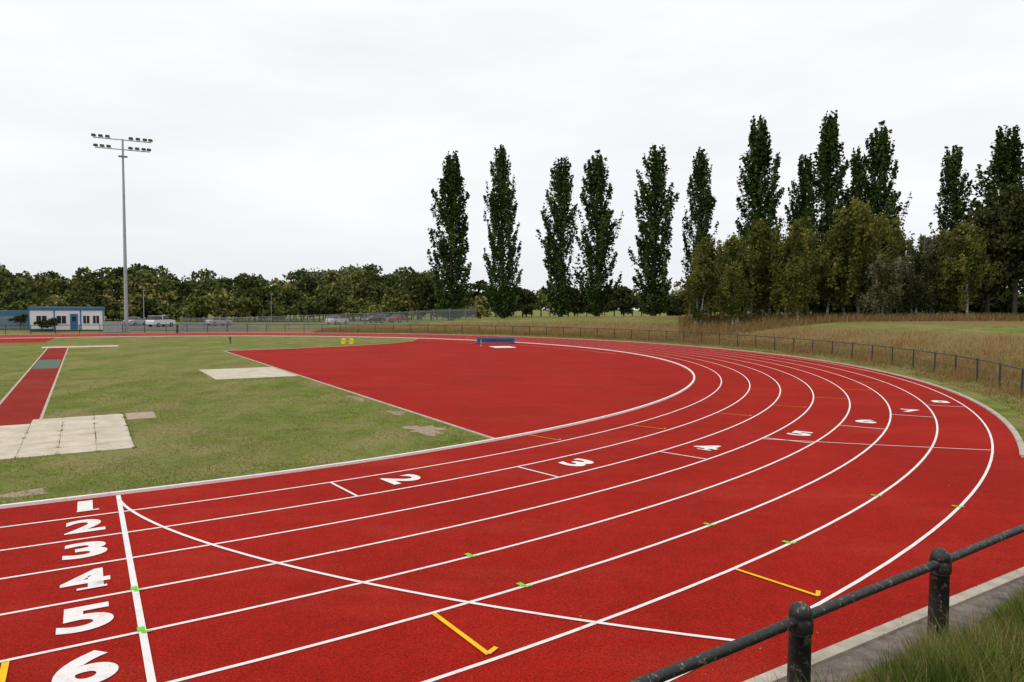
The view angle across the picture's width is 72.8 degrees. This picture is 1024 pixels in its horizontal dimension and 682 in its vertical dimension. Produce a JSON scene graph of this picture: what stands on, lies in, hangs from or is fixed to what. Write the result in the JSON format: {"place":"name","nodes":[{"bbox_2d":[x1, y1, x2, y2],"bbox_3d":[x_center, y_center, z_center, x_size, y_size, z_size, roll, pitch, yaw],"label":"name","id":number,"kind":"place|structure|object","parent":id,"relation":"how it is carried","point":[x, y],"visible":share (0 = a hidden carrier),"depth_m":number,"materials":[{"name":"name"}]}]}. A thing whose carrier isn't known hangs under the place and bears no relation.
{"place":"outdoors","nodes":[
{"label":"outdoors","id":0,"kind":"place"},
{"bbox_2d":[29,310,102,329],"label":"walls","id":1,"kind":"structure","parent":0,"point":[50,315],"depth_m":90.39,"materials":[{"name":"paint"}]},
{"bbox_2d":[28,310,103,329],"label":"corner posts","id":2,"kind":"object","parent":1,"relation":"attached to","point":[54,317],"visible":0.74,"depth_m":89.51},
{"bbox_2d":[28,307,104,309],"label":"fascia","id":3,"kind":"structure","parent":1,"relation":"attached to","point":[66,308],"depth_m":90.13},
{"bbox_2d":[36,315,99,323],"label":"windows","id":4,"kind":"structure","parent":1,"relation":"attached to","point":[86,319],"depth_m":90.22,"materials":[{"name":"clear glass"}]},
{"bbox_2d":[70,314,77,329],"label":"door","id":5,"kind":"structure","parent":1,"relation":"attached to","point":[73,319],"depth_m":90.62,"materials":[{"name":"blue metal"}]},
{"bbox_2d":[0,414,134,459],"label":"concrete paving","id":6,"kind":"structure","parent":0,"point":[42,436],"depth_m":17.62,"materials":[{"name":"concrete"}]},
{"bbox_2d":[12,411,136,458],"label":"paving weeds","id":7,"kind":"object","parent":6,"relation":"on","point":[94,430],"visible":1,"depth_m":17.84,"materials":[{"name":"green plant"}]},
{"bbox_2d":[0,336,489,504],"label":"infield grass","id":8,"kind":"structure","parent":0,"point":[162,357],"depth_m":21.13,"materials":[{"name":"plant"}]},
{"bbox_2d":[0,348,67,425],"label":"long jump runway","id":9,"kind":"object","parent":8,"relation":"on","point":[25,399],"visible":1,"depth_m":26.89,"materials":[{"name":"rubber"}]},
{"bbox_2d":[41,345,118,347],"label":"concrete slab","id":10,"kind":"structure","parent":8,"relation":"on","point":[81,346],"depth_m":56.38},
{"bbox_2d":[125,412,156,419],"bbox_3d":[-11.322,2.278,21.175,0.779,0.021,1.379,-1,3,-32],"label":"worn access cover","id":11,"kind":"object","parent":8,"relation":"on","point":[138,415],"visible":1,"depth_m":21.14,"materials":[{"name":"concrete"}]},
{"bbox_2d":[0,395,445,497],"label":"bare soil patches","id":12,"kind":"object","parent":8,"relation":"on","point":[430,429],"visible":0.99,"depth_m":18.59,"materials":[{"name":"soil"}]},
{"bbox_2d":[200,367,297,379],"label":"throwing circle slab","id":13,"kind":"structure","parent":8,"relation":"on","point":[242,373],"depth_m":34.57,"materials":[{"name":"concrete"}]},
{"bbox_2d":[0,333,1023,681],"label":"running track","id":14,"kind":"structure","parent":0,"point":[526,385],"depth_m":10.54,"materials":[{"name":"rubber"}]},
{"bbox_2d":[62,541,106,559],"bbox_3d":[-5.849,2.862,9.526,0.519,0.001,0.700,-1,3,-29],"label":"lane number","id":15,"kind":"object","parent":14,"relation":"on","point":[94,548],"visible":1,"depth_m":9.53,"materials":[{"name":"paint"}]},
{"bbox_2d":[56,601,113,634],"bbox_3d":[-4.577,2.969,7.450,0.520,0.001,0.700,-1,3,-32],"label":"lane number","id":16,"kind":"object","parent":14,"relation":"on","point":[76,613],"visible":1,"depth_m":7.45,"materials":[{"name":"paint"}]},
{"bbox_2d":[60,567,109,590],"bbox_3d":[-5.216,2.914,8.487,0.520,0.003,0.700,-1,3,-32],"label":"lane number","id":17,"kind":"object","parent":14,"relation":"on","point":[96,578],"visible":1,"depth_m":8.46,"materials":[{"name":"paint"}]},
{"bbox_2d":[64,519,105,534],"bbox_3d":[-6.495,2.809,10.563,0.520,0.001,0.700,-1,3,-32],"label":"lane number","id":18,"kind":"object","parent":14,"relation":"on","point":[92,522],"visible":1,"depth_m":10.52,"materials":[{"name":"paint"}]},
{"bbox_2d":[52,650,118,681],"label":"lane number","id":19,"kind":"object","parent":14,"relation":"on","point":[68,672],"visible":1,"depth_m":6.39,"materials":[{"name":"paint"}]},
{"bbox_2d":[77,500,98,511],"bbox_3d":[-7.100,2.753,11.621,0.312,0.003,0.700,-1,3,-32],"label":"lane number","id":20,"kind":"object","parent":14,"relation":"on","point":[82,506],"visible":1,"depth_m":11.57,"materials":[{"name":"paint"}]},
{"bbox_2d":[0,336,694,508],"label":"track kerb","id":21,"kind":"structure","parent":14,"relation":"on","point":[36,502],"depth_m":14.76,"materials":[{"name":"paint"}]},
{"bbox_2d":[225,338,492,438],"bbox_3d":[-12.686,1.138,44.773,15.217,0.030,57.793,0,3,-10],"label":"infield edging","id":22,"kind":"object","parent":14,"relation":"on","point":[368,397],"visible":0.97,"depth_m":26.18,"materials":[{"name":"concrete"}]},
{"bbox_2d":[381,474,420,484],"bbox_3d":[-2.120,2.691,13.553,0.720,0.001,0.580,-2,4,-39],"label":"lane number","id":23,"kind":"object","parent":14,"relation":"on","point":[414,477],"visible":1,"depth_m":13.50,"materials":[{"name":"paint"}]},
{"bbox_2d":[0,382,883,681],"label":"relay zone marks","id":24,"kind":"object","parent":14,"relation":"on","point":[438,616],"visible":1,"depth_m":7.17,"materials":[{"name":"yellow paint"}]},
{"bbox_2d":[473,338,518,343],"bbox_3d":[-1.500,-0.030,64.573,4.200,0.560,0.700,0,3,-3],"label":"steeplechase barrier","id":25,"kind":"object","parent":14,"relation":"on","point":[499,340],"visible":0.94,"depth_m":64.64,"materials":[{"name":"metal"}]},
{"bbox_2d":[0,333,993,681],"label":"lane markings","id":26,"kind":"object","parent":14,"relation":"on","point":[148,663],"visible":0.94,"depth_m":9.37,"materials":[{"name":"paint"}]},
{"bbox_2d":[489,346,516,347],"bbox_3d":[-0.803,0.511,59.092,1.800,0.030,2.200,-1,3,-17],"label":"vault box cover","id":27,"kind":"object","parent":14,"relation":"on","point":[502,347],"visible":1,"depth_m":58.49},
{"bbox_2d":[6,332,1023,681],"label":"track edge kerb","id":28,"kind":"structure","parent":14,"relation":"on","point":[846,646],"depth_m":7.67,"materials":[{"name":"concrete"}]},
{"bbox_2d":[130,494,963,632],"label":"green lane ticks","id":29,"kind":"object","parent":14,"relation":"on","point":[141,628],"visible":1,"depth_m":8.37,"materials":[{"name":"paint"}]},
{"bbox_2d":[558,458,593,465],"bbox_3d":[1.425,2.639,15.066,0.720,0.001,0.579,-2,4,-41],"label":"lane number","id":30,"kind":"object","parent":14,"relation":"on","point":[585,462],"visible":1,"depth_m":15.06,"materials":[{"name":"paint"}]},
{"bbox_2d":[694,446,719,450],"bbox_3d":[4.730,2.572,16.828,0.580,0.003,0.720,3,4,40],"label":"lane number","id":31,"kind":"object","parent":14,"relation":"on","point":[709,448],"visible":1,"depth_m":16.79,"materials":[{"name":"paint"}]},
{"bbox_2d":[787,431,812,435],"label":"lane number","id":32,"kind":"object","parent":14,"relation":"on","point":[804,434],"visible":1,"depth_m":18.75,"materials":[{"name":"paint"}]},
{"bbox_2d":[856,420,876,422],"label":"lane number","id":33,"kind":"object","parent":14,"relation":"on","point":[869,421],"visible":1,"depth_m":20.83,"materials":[{"name":"paint"}]},
{"bbox_2d":[0,310,1023,681],"bbox_3d":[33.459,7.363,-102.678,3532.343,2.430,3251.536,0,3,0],"label":"ground","id":34,"kind":"structure","parent":0,"point":[956,332],"depth_m":64.20,"materials":[{"name":"plant"}]},
{"bbox_2d":[0,316,27,329],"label":"palisade fence","id":35,"kind":"object","parent":34,"relation":"on","point":[10,323],"visible":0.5,"depth_m":93.71,"materials":[{"name":"metal"}]},
{"bbox_2d":[8,314,27,327],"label":"garden bush","id":36,"kind":"object","parent":34,"relation":"on","point":[21,318],"visible":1,"depth_m":92.63,"materials":[{"name":"green plant"}]},
{"bbox_2d":[33,317,60,330],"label":"garden shrub","id":37,"kind":"object","parent":34,"relation":"on","point":[52,321],"visible":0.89,"depth_m":87.14,"materials":[{"name":"green plant"}]},
{"bbox_2d":[31,330,102,331],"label":"plinth","id":38,"kind":"structure","parent":34,"relation":"on","point":[62,330],"depth_m":90.14,"materials":[{"name":"concrete"}]},
{"bbox_2d":[102,322,124,332],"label":"electrical cabinet","id":39,"kind":"object","parent":34,"relation":"on","point":[112,327],"visible":1,"depth_m":86.06,"materials":[{"name":"metal"}]},
{"bbox_2d":[91,133,152,331],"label":"floodlight mast","id":40,"kind":"object","parent":34,"relation":"on","point":[124,240],"visible":0.98,"depth_m":87.37,"materials":[{"name":"metal"}]},
{"bbox_2d":[0,323,259,329],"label":"car park","id":41,"kind":"structure","parent":34,"relation":"on","point":[141,327],"depth_m":107.41,"materials":[{"name":"asphalt"}]},
{"bbox_2d":[0,310,28,328],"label":"storage container","id":42,"kind":"object","parent":41,"relation":"on","point":[8,314],"visible":0.4,"depth_m":95.32,"materials":[{"name":"metal"}]},
{"bbox_2d":[123,317,145,325],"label":"parked car","id":43,"kind":"object","parent":41,"relation":"on","point":[135,321],"visible":0.69,"depth_m":116.84,"materials":[{"name":"silver metal"}]},
{"bbox_2d":[145,316,175,326],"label":"parked car","id":44,"kind":"object","parent":41,"relation":"on","point":[150,321],"visible":0.99,"depth_m":110.70,"materials":[{"name":"white paint"}]},
{"bbox_2d":[207,317,231,325],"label":"parked car","id":45,"kind":"object","parent":41,"relation":"on","point":[222,320],"visible":0.57,"depth_m":117.09,"materials":[{"name":"silver metal"}]},
{"bbox_2d":[0,263,421,320],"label":"distant tree belt","id":46,"kind":"object","parent":34,"relation":"on","point":[360,284],"visible":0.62,"depth_m":170.78,"materials":[{"name":"green plant"}]},
{"bbox_2d":[0,288,492,321],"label":"field edge hedgerow","id":47,"kind":"object","parent":34,"relation":"on","point":[220,305],"visible":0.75,"depth_m":150.15,"materials":[{"name":"green plant"}]},
{"bbox_2d":[231,272,267,313],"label":"field oak","id":48,"kind":"object","parent":34,"relation":"on","point":[249,294],"visible":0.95,"depth_m":148.55,"materials":[{"name":"green plant"}]},
{"bbox_2d":[181,308,465,331],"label":"palisade fence","id":49,"kind":"object","parent":34,"relation":"on","point":[449,314],"visible":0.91,"depth_m":100.99,"materials":[{"name":"metal"}]},
{"bbox_2d":[325,316,347,323],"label":"parked car","id":50,"kind":"object","parent":34,"relation":"on","point":[338,319],"visible":0.47,"depth_m":118.81,"materials":[{"name":"white paint"}]},
{"bbox_2d":[286,264,409,290],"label":"tree clump","id":51,"kind":"object","parent":34,"relation":"on","point":[350,269],"visible":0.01,"depth_m":301.00,"materials":[{"name":"green plant"}]},
{"bbox_2d":[362,315,383,322],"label":"parked car","id":52,"kind":"object","parent":34,"relation":"on","point":[370,318],"visible":0.5,"depth_m":124.49,"materials":[{"name":"paint"}]},
{"bbox_2d":[389,314,409,321],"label":"parked car","id":53,"kind":"object","parent":34,"relation":"on","point":[402,317],"visible":0.63,"depth_m":122.97,"materials":[{"name":"red paint"}]},
{"bbox_2d":[395,266,439,319],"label":"field oak","id":54,"kind":"object","parent":34,"relation":"on","point":[409,285],"visible":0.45,"depth_m":148.00,"materials":[{"name":"green plant"}]},
{"bbox_2d":[413,275,446,318],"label":"field oak","id":55,"kind":"object","parent":34,"relation":"on","point":[425,289],"visible":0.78,"depth_m":137.94,"materials":[{"name":"green plant"}]},
{"bbox_2d":[426,150,471,320],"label":"lombardy poplar","id":56,"kind":"object","parent":34,"relation":"on","point":[451,274],"visible":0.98,"depth_m":122.34,"materials":[{"name":"green plant"}]},
{"bbox_2d":[465,280,490,318],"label":"field oak","id":57,"kind":"object","parent":34,"relation":"on","point":[479,286],"visible":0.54,"depth_m":163.50,"materials":[{"name":"green plant"}]},
{"bbox_2d":[482,144,522,317],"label":"lombardy poplar","id":58,"kind":"object","parent":34,"relation":"on","point":[502,299],"visible":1,"depth_m":120.63,"materials":[{"name":"green plant"}]},
{"bbox_2d":[5,324,1023,392],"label":"bend railing","id":59,"kind":"object","parent":34,"relation":"on","point":[935,362],"visible":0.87,"depth_m":61.82,"materials":[{"name":"metal"}]},
{"bbox_2d":[516,288,538,316],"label":"field oak","id":60,"kind":"object","parent":34,"relation":"on","point":[528,297],"visible":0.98,"depth_m":168.66,"materials":[{"name":"green plant"}]},
{"bbox_2d":[535,157,580,316],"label":"lombardy poplar","id":61,"kind":"object","parent":34,"relation":"on","point":[559,296],"visible":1,"depth_m":119.67,"materials":[{"name":"green plant"}]},
{"bbox_2d":[564,288,585,315],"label":"field oak","id":62,"kind":"object","parent":34,"relation":"on","point":[577,304],"visible":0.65,"depth_m":147.91,"materials":[{"name":"green plant"}]},
{"bbox_2d":[574,149,623,315],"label":"lombardy poplar","id":63,"kind":"object","parent":34,"relation":"on","point":[596,299],"visible":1,"depth_m":117.58,"materials":[{"name":"green plant"}]},
{"bbox_2d":[607,285,640,315],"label":"field oak","id":64,"kind":"object","parent":34,"relation":"on","point":[625,300],"visible":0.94,"depth_m":148.83,"materials":[{"name":"green plant"}]},
{"bbox_2d":[627,144,679,315],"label":"lombardy poplar","id":65,"kind":"object","parent":34,"relation":"on","point":[655,293],"visible":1,"depth_m":114.08,"materials":[{"name":"green plant"}]},
{"bbox_2d":[310,320,1023,414],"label":"dry bank grass","id":66,"kind":"structure","parent":34,"relation":"on","point":[963,373],"depth_m":51.52,"materials":[{"name":"plant"}]},
{"bbox_2d":[664,295,687,315],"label":"field oak","id":67,"kind":"object","parent":34,"relation":"on","point":[671,308],"visible":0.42,"depth_m":158.50,"materials":[{"name":"green plant"}]},
{"bbox_2d":[670,254,720,325],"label":"silver birch","id":68,"kind":"object","parent":34,"relation":"on","point":[699,283],"visible":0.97,"depth_m":79.30,"materials":[{"name":"green plant"}]},
{"bbox_2d":[681,146,718,286],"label":"lombardy poplar","id":69,"kind":"object","parent":34,"relation":"on","point":[703,199],"visible":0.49,"depth_m":114.06,"materials":[{"name":"green plant"}]},
{"bbox_2d":[687,235,723,319],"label":"silver birch","id":70,"kind":"object","parent":34,"relation":"on","point":[705,246],"visible":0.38,"depth_m":82.96,"materials":[{"name":"green plant"}]},
{"bbox_2d":[427,288,1023,316],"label":"tree line","id":71,"kind":"object","parent":34,"relation":"on","point":[542,300],"visible":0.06,"depth_m":248.00,"materials":[{"name":"green plant"}]},
{"bbox_2d":[706,232,759,321],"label":"silver birch","id":72,"kind":"object","parent":34,"relation":"on","point":[733,247],"visible":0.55,"depth_m":77.92,"materials":[{"name":"green plant"}]},
{"bbox_2d":[713,258,762,324],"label":"silver birch","id":73,"kind":"object","parent":34,"relation":"on","point":[732,277],"visible":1,"depth_m":76.00,"materials":[{"name":"green plant"}]},
{"bbox_2d":[734,114,784,313],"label":"lombardy poplar","id":74,"kind":"object","parent":34,"relation":"on","point":[756,189],"visible":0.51,"depth_m":100.27,"materials":[{"name":"green plant"}]},
{"bbox_2d":[741,218,784,318],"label":"silver birch","id":75,"kind":"object","parent":34,"relation":"on","point":[760,235],"visible":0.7,"depth_m":80.59,"materials":[{"name":"green plant"}]},
{"bbox_2d":[749,284,781,313],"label":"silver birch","id":76,"kind":"object","parent":34,"relation":"on","point":[765,308],"visible":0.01,"depth_m":88.89,"materials":[{"name":"green plant"}]},
{"bbox_2d":[751,229,785,314],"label":"silver birch","id":77,"kind":"object","parent":34,"relation":"on","point":[769,305],"visible":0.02,"depth_m":84.08,"materials":[{"name":"green plant"}]},
{"bbox_2d":[765,220,818,316],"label":"silver birch","id":78,"kind":"object","parent":34,"relation":"on","point":[780,256],"visible":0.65,"depth_m":77.09,"materials":[{"name":"green plant"}]},
{"bbox_2d":[777,255,820,319],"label":"silver birch","id":79,"kind":"object","parent":34,"relation":"on","point":[798,286],"visible":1,"depth_m":74.17,"materials":[{"name":"green plant"}]},
{"bbox_2d":[784,153,816,314],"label":"lombardy poplar","id":80,"kind":"object","parent":34,"relation":"on","point":[796,210],"visible":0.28,"depth_m":106.48,"materials":[{"name":"green plant"}]},
{"bbox_2d":[776,216,830,314],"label":"silver birch","id":81,"kind":"object","parent":34,"relation":"on","point":[803,220],"visible":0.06,"depth_m":81.99,"materials":[{"name":"green plant"}]},
{"bbox_2d":[810,244,838,312],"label":"silver birch","id":82,"kind":"object","parent":34,"relation":"on","point":[816,251],"visible":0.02,"depth_m":91.10,"materials":[{"name":"green plant"}]},
{"bbox_2d":[628,524,1023,681],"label":"black handrail","id":83,"kind":"object","parent":34,"relation":"on","point":[797,624],"visible":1,"depth_m":5.76,"materials":[{"name":"metal"}]},
{"bbox_2d":[802,110,851,313],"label":"lombardy poplar","id":84,"kind":"object","parent":34,"relation":"on","point":[829,157],"visible":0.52,"depth_m":99.41,"materials":[{"name":"green plant"}]},
{"bbox_2d":[807,230,869,315],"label":"silver birch","id":85,"kind":"object","parent":34,"relation":"on","point":[823,271],"visible":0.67,"depth_m":77.49,"materials":[{"name":"green plant"}]},
{"bbox_2d":[821,227,870,314],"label":"silver birch","id":86,"kind":"object","parent":34,"relation":"on","point":[843,311],"visible":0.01,"depth_m":81.74,"materials":[{"name":"green plant"}]},
{"bbox_2d":[673,277,1023,316],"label":"shrub understorey","id":87,"kind":"object","parent":34,"relation":"on","point":[1000,301],"visible":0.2,"depth_m":90.44,"materials":[{"name":"green plant"}]},
{"bbox_2d":[677,311,1023,337],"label":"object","id":88,"kind":"object","parent":34,"relation":"on","point":[767,320],"visible":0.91,"depth_m":73.45,"materials":[{"name":"brown plant"}]},
{"bbox_2d":[842,146,871,314],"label":"lombardy poplar","id":89,"kind":"object","parent":34,"relation":"on","point":[856,161],"visible":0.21,"depth_m":105.03,"materials":[{"name":"green plant"}]},
{"bbox_2d":[825,197,900,314],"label":"silver birch","id":90,"kind":"object","parent":34,"relation":"on","point":[854,226],"visible":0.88,"depth_m":75.36,"materials":[{"name":"green plant"}]},
{"bbox_2d":[855,254,905,315],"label":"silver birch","id":91,"kind":"object","parent":34,"relation":"on","point":[876,295],"visible":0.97,"depth_m":74.12,"materials":[{"name":"green plant"}]},
{"bbox_2d":[856,120,911,230],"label":"lombardy poplar","id":92,"kind":"object","parent":34,"relation":"on","point":[879,162],"visible":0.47,"depth_m":97.45,"materials":[{"name":"green plant"}]},
{"bbox_2d":[861,215,911,311],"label":"silver birch","id":93,"kind":"object","parent":34,"relation":"on","point":[886,249],"visible":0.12,"depth_m":82.56,"materials":[{"name":"green plant"}]},
{"bbox_2d":[887,227,919,314],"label":"silver birch","id":94,"kind":"object","parent":34,"relation":"on","point":[900,245],"visible":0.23,"depth_m":86.39,"materials":[{"name":"green plant"}]},
{"bbox_2d":[888,231,950,314],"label":"silver birch","id":95,"kind":"object","parent":34,"relation":"on","point":[915,264],"visible":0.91,"depth_m":79.26,"materials":[{"name":"green plant"}]},
{"bbox_2d":[902,233,947,314],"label":"silver birch","id":96,"kind":"object","parent":34,"relation":"on","point":[933,308],"visible":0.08,"depth_m":82.99,"materials":[{"name":"green plant"}]},
{"bbox_2d":[918,272,972,314],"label":"silver birch","id":97,"kind":"object","parent":34,"relation":"on","point":[948,308],"visible":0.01,"depth_m":89.15,"materials":[{"name":"green plant"}]},
{"bbox_2d":[928,145,976,314],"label":"lombardy poplar","id":98,"kind":"object","parent":34,"relation":"on","point":[951,179],"visible":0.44,"depth_m":101.49,"materials":[{"name":"green plant"}]},
{"bbox_2d":[920,220,992,314],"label":"silver birch","id":99,"kind":"object","parent":34,"relation":"on","point":[962,229],"visible":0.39,"depth_m":78.37,"materials":[{"name":"green plant"}]},
{"bbox_2d":[939,230,1001,316],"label":"silver birch","id":100,"kind":"object","parent":34,"relation":"on","point":[963,265],"visible":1,"depth_m":74.61,"materials":[{"name":"green plant"}]},
{"bbox_2d":[952,200,1022,314],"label":"ash tree","id":101,"kind":"object","parent":34,"relation":"on","point":[979,214],"visible":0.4,"depth_m":78.10,"materials":[{"name":"green plant"}]},
{"bbox_2d":[970,125,1023,314],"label":"lombardy poplar","id":102,"kind":"object","parent":34,"relation":"on","point":[1006,163],"visible":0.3,"depth_m":93.08,"materials":[{"name":"green plant"}]},
{"bbox_2d":[978,175,1023,315],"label":"ash tree","id":103,"kind":"object","parent":34,"relation":"on","point":[1014,274],"visible":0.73,"depth_m":76.60,"materials":[{"name":"green plant"}]},
{"bbox_2d":[1000,187,1023,287],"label":"ash tree","id":104,"kind":"object","parent":34,"relation":"on","point":[1019,236],"visible":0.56,"depth_m":75.56,"materials":[{"name":"green plant"}]},
{"bbox_2d":[0,0,1023,309],"label":"sky","id":105,"kind":"structure","parent":0,"point":[287,136],"materials":[{"name":"white"}]},
{"bbox_2d":[740,571,1023,681],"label":"bank grass","id":106,"kind":"structure","parent":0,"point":[951,656],"depth_m":5.77,"materials":[{"name":"plant"}]},
{"bbox_2d":[779,577,1023,681],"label":"concrete path","id":107,"kind":"structure","parent":0,"point":[960,610],"depth_m":7.01,"materials":[{"name":"concrete"}]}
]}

